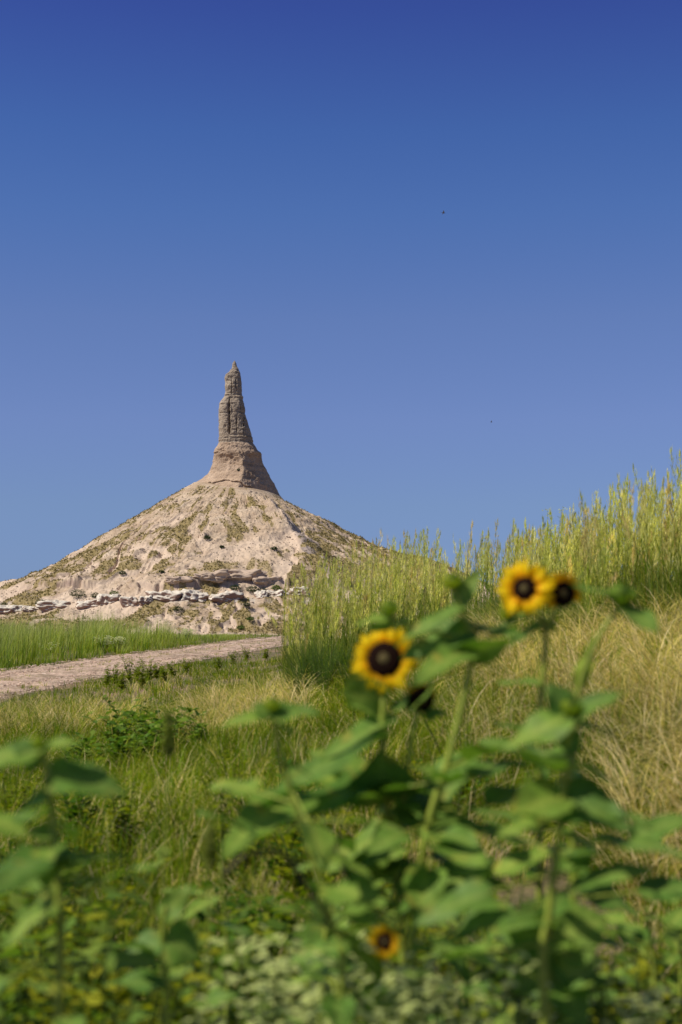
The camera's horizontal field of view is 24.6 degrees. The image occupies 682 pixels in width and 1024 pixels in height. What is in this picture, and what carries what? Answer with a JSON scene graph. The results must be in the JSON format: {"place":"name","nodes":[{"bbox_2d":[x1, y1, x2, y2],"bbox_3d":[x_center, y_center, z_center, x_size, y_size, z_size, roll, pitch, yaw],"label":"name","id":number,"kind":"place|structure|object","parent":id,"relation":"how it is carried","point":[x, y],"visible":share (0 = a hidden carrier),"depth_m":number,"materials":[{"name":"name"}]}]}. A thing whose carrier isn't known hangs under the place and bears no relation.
{"place":"outdoors","nodes":[
{"label":"outdoors","id":0,"kind":"place"},
{"bbox_2d":[0,636,294,699],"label":"gravel","id":1,"kind":"structure","parent":0,"point":[97,677],"depth_m":28.90,"materials":[{"name":"gravel"}]},
{"bbox_2d":[0,482,498,634],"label":"hill","id":2,"kind":"structure","parent":0,"point":[285,527],"depth_m":400.72,"materials":[{"name":"stone"}]},
{"bbox_2d":[35,600,70,611],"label":"ledge rock","id":3,"kind":"object","parent":2,"relation":"on","point":[46,606],"visible":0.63,"depth_m":382.70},
{"bbox_2d":[145,590,181,601],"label":"ledge rock","id":4,"kind":"object","parent":2,"relation":"on","point":[167,595],"visible":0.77,"depth_m":375.60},
{"bbox_2d":[181,589,209,602],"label":"ledge rock","id":5,"kind":"object","parent":2,"relation":"on","point":[192,596],"visible":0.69,"depth_m":375.80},
{"bbox_2d":[192,569,231,582],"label":"rock outcrop","id":6,"kind":"object","parent":2,"relation":"on","point":[220,575],"visible":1,"depth_m":382.14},
{"bbox_2d":[208,590,244,603],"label":"ledge rock","id":7,"kind":"object","parent":2,"relation":"on","point":[227,595],"visible":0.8,"depth_m":374.89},
{"bbox_2d":[3,492,451,633],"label":"brush","id":8,"kind":"object","parent":2,"relation":"on","point":[187,560],"visible":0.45,"depth_m":402.21,"materials":[{"name":"green plant"}]},
{"bbox_2d":[197,360,280,496],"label":"rock spire","id":9,"kind":"object","parent":2,"relation":"on","point":[235,449],"visible":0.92,"depth_m":450.00,"materials":[{"name":"grey stone"}]},
{"bbox_2d":[0,483,492,634],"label":"scrub","id":10,"kind":"object","parent":2,"relation":"on","point":[219,566],"visible":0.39,"depth_m":404.29,"materials":[{"name":"green plant"}]},
{"bbox_2d":[228,569,267,583],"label":"rock outcrop","id":11,"kind":"object","parent":2,"relation":"on","point":[239,575],"visible":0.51,"depth_m":384.37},
{"bbox_2d":[0,487,496,634],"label":"scree","id":12,"kind":"structure","parent":2,"relation":"on","point":[197,556],"depth_m":402.69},
{"bbox_2d":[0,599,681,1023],"bbox_3d":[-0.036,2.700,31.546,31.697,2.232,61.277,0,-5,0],"label":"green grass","id":13,"kind":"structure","parent":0,"point":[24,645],"depth_m":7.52,"materials":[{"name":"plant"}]},
{"bbox_2d":[0,566,681,1021],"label":"dry grass","id":14,"kind":"structure","parent":0,"point":[660,664],"depth_m":7.50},
{"bbox_2d":[0,635,681,1011],"bbox_3d":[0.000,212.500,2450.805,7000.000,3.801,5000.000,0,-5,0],"label":"ground","id":15,"kind":"structure","parent":0,"point":[526,891],"depth_m":19.13,"materials":[{"name":"soil"}]},
{"bbox_2d":[0,972,49,1023],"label":"tall meadow weed","id":16,"kind":"object","parent":15,"relation":"on","point":[32,1012],"visible":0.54,"depth_m":2.47,"materials":[{"name":"green plant"}]},
{"bbox_2d":[0,758,53,844],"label":"meadow weed","id":17,"kind":"object","parent":15,"relation":"on","point":[6,809],"visible":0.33,"depth_m":6.69,"materials":[{"name":"green plant"}]},
{"bbox_2d":[0,867,86,1020],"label":"broadleaf weed","id":18,"kind":"object","parent":15,"relation":"on","point":[5,936],"visible":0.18,"depth_m":2.81,"materials":[{"name":"green plant"}]},
{"bbox_2d":[0,977,99,1023],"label":"leafy plant","id":19,"kind":"object","parent":15,"relation":"on","point":[8,999],"visible":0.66,"depth_m":2.48,"materials":[{"name":"green plant"}]},
{"bbox_2d":[0,892,114,1012],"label":"meadow weed","id":20,"kind":"object","parent":15,"relation":"on","point":[68,935],"visible":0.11,"depth_m":3.46,"materials":[{"name":"green plant"}]},
{"bbox_2d":[0,872,141,1023],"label":"broadleaf weed","id":21,"kind":"object","parent":15,"relation":"on","point":[18,902],"visible":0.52,"depth_m":2.73,"materials":[{"name":"green plant"}]},
{"bbox_2d":[0,968,146,1023],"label":"leafy plant","id":22,"kind":"object","parent":15,"relation":"on","point":[135,1017],"visible":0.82,"depth_m":2.23,"materials":[{"name":"green plant"}]},
{"bbox_2d":[9,961,141,1023],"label":"tall meadow weed","id":23,"kind":"object","parent":15,"relation":"on","point":[12,986],"visible":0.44,"depth_m":2.43,"materials":[{"name":"green plant"}]},
{"bbox_2d":[0,912,155,1023],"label":"broadleaf weed","id":24,"kind":"object","parent":15,"relation":"on","point":[101,927],"visible":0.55,"depth_m":2.48,"materials":[{"name":"green plant"}]},
{"bbox_2d":[61,730,97,762],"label":"broadleaf plant","id":25,"kind":"object","parent":15,"relation":"on","point":[84,740],"visible":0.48,"depth_m":10.10,"materials":[{"name":"green plant"}]},
{"bbox_2d":[0,735,161,1023],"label":"sunflower","id":26,"kind":"object","parent":15,"relation":"on","point":[35,867],"visible":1,"depth_m":1.72,"materials":[{"name":"green plant"}]},
{"bbox_2d":[58,793,113,849],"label":"meadow weed","id":27,"kind":"object","parent":15,"relation":"on","point":[74,808],"visible":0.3,"depth_m":6.41,"materials":[{"name":"green plant"}]},
{"bbox_2d":[10,845,170,1016],"bbox_3d":[-0.482,0.962,3.000,0.321,0.618,0.226,0,-5,0],"label":"broadleaf weed","id":28,"kind":"object","parent":15,"relation":"on","point":[159,854],"visible":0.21,"depth_m":3.00,"materials":[{"name":"green plant"}]},
{"bbox_2d":[19,853,171,962],"bbox_3d":[-0.663,1.116,4.092,0.380,0.458,0.256,-1,-5,15],"label":"meadow weed","id":29,"kind":"object","parent":15,"relation":"on","point":[69,908],"visible":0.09,"depth_m":4.10,"materials":[{"name":"green plant"}]},
{"bbox_2d":[0,954,203,1023],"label":"leafy plant","id":30,"kind":"object","parent":15,"relation":"on","point":[96,971],"visible":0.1,"depth_m":2.84,"materials":[{"name":"green plant"}]},
{"bbox_2d":[47,902,171,1017],"bbox_3d":[-0.437,1.003,2.924,0.132,0.530,0.301,-5,-7,43],"label":"tall meadow weed","id":31,"kind":"object","parent":15,"relation":"on","point":[114,940],"visible":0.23,"depth_m":2.95,"materials":[{"name":"green plant"}]},
{"bbox_2d":[82,705,151,748],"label":"broadleaf plant","id":32,"kind":"object","parent":15,"relation":"on","point":[112,729],"visible":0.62,"depth_m":11.38,"materials":[{"name":"green plant"}]},
{"bbox_2d":[31,968,213,1023],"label":"leafy plant","id":33,"kind":"object","parent":15,"relation":"on","point":[150,1006],"visible":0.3,"depth_m":2.48,"materials":[{"name":"green plant"}]},
{"bbox_2d":[92,728,153,770],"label":"broadleaf plant","id":34,"kind":"object","parent":15,"relation":"on","point":[116,743],"visible":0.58,"depth_m":9.88,"materials":[{"name":"green plant"}]},
{"bbox_2d":[23,923,223,1023],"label":"tall meadow weed","id":35,"kind":"object","parent":15,"relation":"on","point":[215,950],"visible":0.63,"depth_m":2.40,"materials":[{"name":"green plant"}]},
{"bbox_2d":[90,844,156,914],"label":"meadow weed","id":36,"kind":"object","parent":15,"relation":"on","point":[114,870],"visible":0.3,"depth_m":5.18,"materials":[{"name":"green plant"}]},
{"bbox_2d":[38,908,211,1023],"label":"tall meadow weed","id":37,"kind":"object","parent":15,"relation":"on","point":[95,999],"visible":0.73,"depth_m":2.35,"materials":[{"name":"green plant"}]},
{"bbox_2d":[103,691,159,737],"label":"broadleaf plant","id":38,"kind":"object","parent":15,"relation":"on","point":[125,713],"visible":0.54,"depth_m":11.71,"materials":[{"name":"green plant"}]},
{"bbox_2d":[104,770,174,867],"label":"meadow weed","id":39,"kind":"object","parent":15,"relation":"on","point":[124,814],"visible":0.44,"depth_m":6.05,"materials":[{"name":"green plant"}]},
{"bbox_2d":[126,723,163,762],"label":"broadleaf plant","id":40,"kind":"object","parent":15,"relation":"on","point":[144,736],"visible":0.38,"depth_m":10.28,"materials":[{"name":"green plant"}]},
{"bbox_2d":[158,707,176,1023],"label":"seed head","id":41,"kind":"object","parent":15,"relation":"on","point":[166,740],"visible":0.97,"depth_m":2.37},
{"bbox_2d":[133,709,204,748],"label":"broadleaf plant","id":42,"kind":"object","parent":15,"relation":"on","point":[156,721],"visible":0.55,"depth_m":11.10,"materials":[{"name":"green plant"}]},
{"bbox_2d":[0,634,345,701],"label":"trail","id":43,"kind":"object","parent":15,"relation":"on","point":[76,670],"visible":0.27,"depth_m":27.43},
{"bbox_2d":[105,883,240,1023],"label":"sunflower","id":44,"kind":"object","parent":15,"relation":"on","point":[180,946],"visible":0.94,"depth_m":2.06,"materials":[{"name":"green plant"}]},
{"bbox_2d":[118,894,258,1022],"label":"tall meadow weed","id":45,"kind":"object","parent":15,"relation":"on","point":[201,916],"visible":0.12,"depth_m":3.01,"materials":[{"name":"green plant"}]},
{"bbox_2d":[158,711,226,755],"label":"broadleaf plant","id":46,"kind":"object","parent":15,"relation":"on","point":[196,727],"visible":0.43,"depth_m":10.49,"materials":[{"name":"green plant"}]},
{"bbox_2d":[199,803,217,1023],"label":"seed head","id":47,"kind":"object","parent":15,"relation":"on","point":[209,852],"visible":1,"depth_m":1.97},
{"bbox_2d":[150,881,269,1023],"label":"broadleaf weed","id":48,"kind":"object","parent":15,"relation":"on","point":[217,975],"visible":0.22,"depth_m":2.83,"materials":[{"name":"green plant"}]},
{"bbox_2d":[168,784,263,905],"bbox_3d":[-0.369,1.124,5.236,0.253,0.460,0.421,-3,-6,27],"label":"meadow weed","id":49,"kind":"object","parent":15,"relation":"on","point":[224,826],"visible":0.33,"depth_m":5.20,"materials":[{"name":"green plant"}]},
{"bbox_2d":[160,926,272,1023],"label":"broadleaf weed","id":50,"kind":"object","parent":15,"relation":"on","point":[192,1001],"visible":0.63,"depth_m":2.44,"materials":[{"name":"green plant"}]},
{"bbox_2d":[147,978,286,1023],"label":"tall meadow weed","id":51,"kind":"object","parent":15,"relation":"on","point":[172,1005],"visible":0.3,"depth_m":2.66,"materials":[{"name":"green plant"}]},
{"bbox_2d":[158,864,285,1023],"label":"sunflower shoot","id":52,"kind":"object","parent":15,"relation":"on","point":[195,906],"visible":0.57,"depth_m":2.53,"materials":[{"name":"green plant"}]},
{"bbox_2d":[189,879,258,934],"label":"meadow weed","id":53,"kind":"object","parent":15,"relation":"on","point":[216,889],"visible":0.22,"depth_m":4.51,"materials":[{"name":"green plant"}]},
{"bbox_2d":[195,749,257,830],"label":"meadow weed","id":54,"kind":"object","parent":15,"relation":"on","point":[238,777],"visible":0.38,"depth_m":6.54,"materials":[{"name":"green plant"}]},
{"bbox_2d":[204,888,296,984],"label":"meadow weed","id":55,"kind":"object","parent":15,"relation":"on","point":[242,901],"visible":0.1,"depth_m":4.12,"materials":[{"name":"green plant"}]},
{"bbox_2d":[220,924,311,1023],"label":"pale flowered weed","id":56,"kind":"object","parent":15,"relation":"on","point":[258,1015],"visible":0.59,"depth_m":2.28,"materials":[{"name":"green plant"}]},
{"bbox_2d":[214,890,321,1001],"bbox_3d":[-0.143,1.119,3.901,0.332,0.365,0.245,3,-6,-27],"label":"meadow weed","id":57,"kind":"object","parent":15,"relation":"on","point":[285,916],"visible":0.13,"depth_m":3.90,"materials":[{"name":"green plant"}]},
{"bbox_2d":[207,940,331,1023],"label":"pale flowered weed","id":58,"kind":"object","parent":15,"relation":"on","point":[278,967],"visible":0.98,"depth_m":1.87,"materials":[{"name":"green plant"}]},
{"bbox_2d":[224,891,315,1023],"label":"broadleaf weed","id":59,"kind":"object","parent":15,"relation":"on","point":[247,962],"visible":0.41,"depth_m":2.67,"materials":[{"name":"green plant"}]},
{"bbox_2d":[273,753,319,854],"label":"meadow weed","id":60,"kind":"object","parent":15,"relation":"on","point":[300,791],"visible":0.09,"depth_m":5.71,"materials":[{"name":"green plant"}]},
{"bbox_2d":[249,814,352,915],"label":"meadow weed","id":61,"kind":"object","parent":15,"relation":"on","point":[286,838],"visible":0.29,"depth_m":4.76,"materials":[{"name":"green plant"}]},
{"bbox_2d":[196,697,420,1023],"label":"sunflower","id":62,"kind":"object","parent":15,"relation":"on","point":[319,842],"visible":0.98,"depth_m":1.91,"materials":[{"name":"green plant"}]},
{"bbox_2d":[256,785,360,914],"bbox_3d":[-0.139,1.066,4.860,0.325,0.513,0.470,1,-5,-15],"label":"meadow weed","id":63,"kind":"object","parent":15,"relation":"on","point":[345,813],"visible":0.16,"depth_m":4.84,"materials":[{"name":"green plant"}]},
{"bbox_2d":[263,902,364,1023],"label":"sunflower","id":64,"kind":"object","parent":15,"relation":"on","point":[318,931],"visible":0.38,"depth_m":2.21,"materials":[{"name":"green plant"}]},
{"bbox_2d":[292,638,338,693],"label":"feathery weed","id":65,"kind":"object","parent":15,"relation":"on","point":[316,675],"visible":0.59,"depth_m":13.72,"materials":[{"name":"green plant"}]},
{"bbox_2d":[311,655,336,696],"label":"feathery weed","id":66,"kind":"object","parent":15,"relation":"on","point":[326,673],"visible":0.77,"depth_m":13.13,"materials":[{"name":"green plant"}]},
{"bbox_2d":[192,926,457,1023],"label":"pale flowered weed","id":67,"kind":"object","parent":15,"relation":"on","point":[255,974],"visible":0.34,"depth_m":2.13,"materials":[{"name":"green plant"}]},
{"bbox_2d":[257,922,426,1023],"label":"leafy plant","id":68,"kind":"object","parent":15,"relation":"on","point":[357,930],"visible":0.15,"depth_m":2.55,"materials":[{"name":"green plant"}]},
{"bbox_2d":[314,880,394,1015],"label":"broadleaf weed","id":69,"kind":"object","parent":15,"relation":"on","point":[367,972],"visible":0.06,"depth_m":2.92,"materials":[{"name":"green plant"}]},
{"bbox_2d":[281,974,435,1023],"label":"pale flowered weed","id":70,"kind":"object","parent":15,"relation":"on","point":[383,1017],"visible":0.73,"depth_m":1.79,"materials":[{"name":"green plant"}]},
{"bbox_2d":[220,628,511,1023],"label":"sunflower","id":71,"kind":"object","parent":15,"relation":"on","point":[340,771],"visible":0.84,"depth_m":2.16,"materials":[{"name":"green plant"}]},
{"bbox_2d":[323,920,420,1023],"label":"sunflower","id":72,"kind":"object","parent":15,"relation":"on","point":[385,942],"visible":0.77,"depth_m":1.96,"materials":[{"name":"green plant"}]},
{"bbox_2d":[263,952,511,1023],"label":"pale flowered weed","id":73,"kind":"object","parent":15,"relation":"on","point":[440,983],"visible":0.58,"depth_m":1.98,"materials":[{"name":"green plant"}]},
{"bbox_2d":[320,954,472,1023],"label":"pale flowered weed","id":74,"kind":"object","parent":15,"relation":"on","point":[357,973],"visible":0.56,"depth_m":1.96,"materials":[{"name":"green plant"}]},
{"bbox_2d":[274,956,523,1023],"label":"pale flowered weed","id":75,"kind":"object","parent":15,"relation":"on","point":[425,1014],"visible":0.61,"depth_m":1.95,"materials":[{"name":"green plant"}]},
{"bbox_2d":[360,942,455,1023],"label":"pale flowered weed","id":76,"kind":"object","parent":15,"relation":"on","point":[389,978],"visible":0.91,"depth_m":1.87,"materials":[{"name":"green plant"}]},
{"bbox_2d":[284,568,541,1023],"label":"sunflower","id":77,"kind":"object","parent":15,"relation":"on","point":[453,836],"visible":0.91,"depth_m":2.09,"materials":[{"name":"green plant"}]},
{"bbox_2d":[350,918,499,1016],"bbox_3d":[0.183,1.049,3.232,0.274,0.473,0.318,-4,-7,41],"label":"meadow weed","id":78,"kind":"object","parent":15,"relation":"on","point":[441,965],"visible":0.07,"depth_m":3.19,"materials":[{"name":"green plant"}]},
{"bbox_2d":[323,937,538,1023],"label":"pale flowered weed","id":79,"kind":"object","parent":15,"relation":"on","point":[446,975],"visible":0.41,"depth_m":2.03,"materials":[{"name":"green plant"}]},
{"bbox_2d":[388,913,502,1023],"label":"broadleaf weed","id":80,"kind":"object","parent":15,"relation":"on","point":[422,975],"visible":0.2,"depth_m":2.72,"materials":[{"name":"green plant"}]},
{"bbox_2d":[343,922,553,1023],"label":"pale flowered weed","id":81,"kind":"object","parent":15,"relation":"on","point":[493,1012],"visible":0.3,"depth_m":2.30,"materials":[{"name":"green plant"}]},
{"bbox_2d":[417,741,495,819],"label":"meadow weed","id":82,"kind":"object","parent":15,"relation":"on","point":[479,782],"visible":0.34,"depth_m":5.98,"materials":[{"name":"green plant"}]},
{"bbox_2d":[422,705,500,816],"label":"meadow weed","id":83,"kind":"object","parent":15,"relation":"on","point":[464,740],"visible":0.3,"depth_m":6.32,"materials":[{"name":"green plant"}]},
{"bbox_2d":[372,951,552,1023],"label":"pale flowered weed","id":84,"kind":"object","parent":15,"relation":"on","point":[412,1004],"visible":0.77,"depth_m":1.86,"materials":[{"name":"green plant"}]},
{"bbox_2d":[421,938,512,1023],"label":"sunflower shoot","id":85,"kind":"object","parent":15,"relation":"on","point":[477,985],"visible":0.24,"depth_m":2.42,"materials":[{"name":"green plant"}]},
{"bbox_2d":[417,965,596,1023],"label":"broadleaf weed","id":86,"kind":"object","parent":15,"relation":"on","point":[492,975],"visible":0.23,"depth_m":2.25,"materials":[{"name":"green plant"}]},
{"bbox_2d":[410,897,614,1023],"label":"sunflower","id":87,"kind":"object","parent":15,"relation":"on","point":[575,979],"visible":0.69,"depth_m":1.91,"materials":[{"name":"green plant"}]},
{"bbox_2d":[437,877,588,1022],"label":"broadleaf weed","id":88,"kind":"object","parent":15,"relation":"on","point":[453,921],"visible":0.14,"depth_m":2.94,"materials":[{"name":"green plant"}]},
{"bbox_2d":[412,683,681,1023],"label":"sunflower","id":89,"kind":"object","parent":15,"relation":"on","point":[579,798],"visible":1,"depth_m":1.82,"materials":[{"name":"green plant"}]},
{"bbox_2d":[487,935,607,1023],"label":"leafy plant","id":90,"kind":"object","parent":15,"relation":"on","point":[499,958],"visible":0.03,"depth_m":2.51,"materials":[{"name":"green plant"}]},
{"bbox_2d":[474,558,640,1021],"bbox_3d":[0.265,0.653,2.248,0.293,1.173,0.173,2,-5,-18],"label":"sunflower","id":91,"kind":"object","parent":15,"relation":"on","point":[523,589],"visible":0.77,"depth_m":2.27,"materials":[{"name":"green plant"}]},
{"bbox_2d":[460,936,667,1023],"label":"pale flowered weed","id":92,"kind":"object","parent":15,"relation":"on","point":[554,1015],"visible":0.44,"depth_m":2.18,"materials":[{"name":"green plant"}]},
{"bbox_2d":[479,582,681,1009],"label":"sunflower","id":93,"kind":"object","parent":15,"relation":"on","point":[659,888],"visible":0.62,"depth_m":1.98,"materials":[{"name":"green plant"}]},
{"bbox_2d":[500,964,681,1023],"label":"pale flowered weed","id":94,"kind":"object","parent":15,"relation":"on","point":[647,1003],"visible":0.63,"depth_m":1.93,"materials":[{"name":"green plant"}]},
{"bbox_2d":[523,898,681,1023],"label":"broadleaf weed","id":95,"kind":"object","parent":15,"relation":"on","point":[670,976],"visible":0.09,"depth_m":2.68,"materials":[{"name":"green plant"}]},
{"bbox_2d":[589,906,681,1022],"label":"sunflower shoot","id":96,"kind":"object","parent":15,"relation":"on","point":[671,920],"visible":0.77,"depth_m":2.38,"materials":[{"name":"green plant"}]},
{"bbox_2d":[589,930,681,1023],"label":"tall meadow weed","id":97,"kind":"object","parent":15,"relation":"on","point":[641,977],"visible":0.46,"depth_m":2.25,"materials":[{"name":"green plant"}]},
{"bbox_2d":[590,952,681,1023],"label":"broadleaf weed","id":98,"kind":"object","parent":15,"relation":"on","point":[620,956],"visible":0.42,"depth_m":2.52,"materials":[{"name":"green plant"}]},
{"bbox_2d":[595,920,678,1011],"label":"broadleaf weed","id":99,"kind":"object","parent":15,"relation":"on","point":[665,1002],"visible":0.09,"depth_m":2.82,"materials":[{"name":"green plant"}]},
{"bbox_2d":[604,945,676,1023],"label":"meadow weed","id":100,"kind":"object","parent":15,"relation":"on","point":[621,986],"visible":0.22,"depth_m":2.77,"materials":[{"name":"green plant"}]},
{"bbox_2d":[600,875,681,1020],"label":"sunflower shoot","id":101,"kind":"object","parent":15,"relation":"on","point":[670,958],"visible":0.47,"depth_m":2.74,"materials":[{"name":"green plant"}]},
{"bbox_2d":[602,915,681,1023],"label":"tall meadow weed","id":102,"kind":"object","parent":15,"relation":"on","point":[640,967],"visible":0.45,"depth_m":2.53,"materials":[{"name":"green plant"}]},
{"bbox_2d":[612,902,681,1020],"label":"broadleaf weed","id":103,"kind":"object","parent":15,"relation":"on","point":[668,980],"visible":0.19,"depth_m":2.87,"materials":[{"name":"green plant"}]},
{"bbox_2d":[0,0,681,586],"label":"sky","id":104,"kind":"structure","parent":0,"point":[190,189],"materials":[{"name":"blue"}]},
{"bbox_2d":[264,448,681,676],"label":"seeding grass","id":105,"kind":"structure","parent":0,"point":[596,557],"depth_m":15.43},
{"bbox_2d":[271,541,681,685],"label":"bank grass","id":106,"kind":"structure","parent":0,"point":[530,619],"depth_m":11.25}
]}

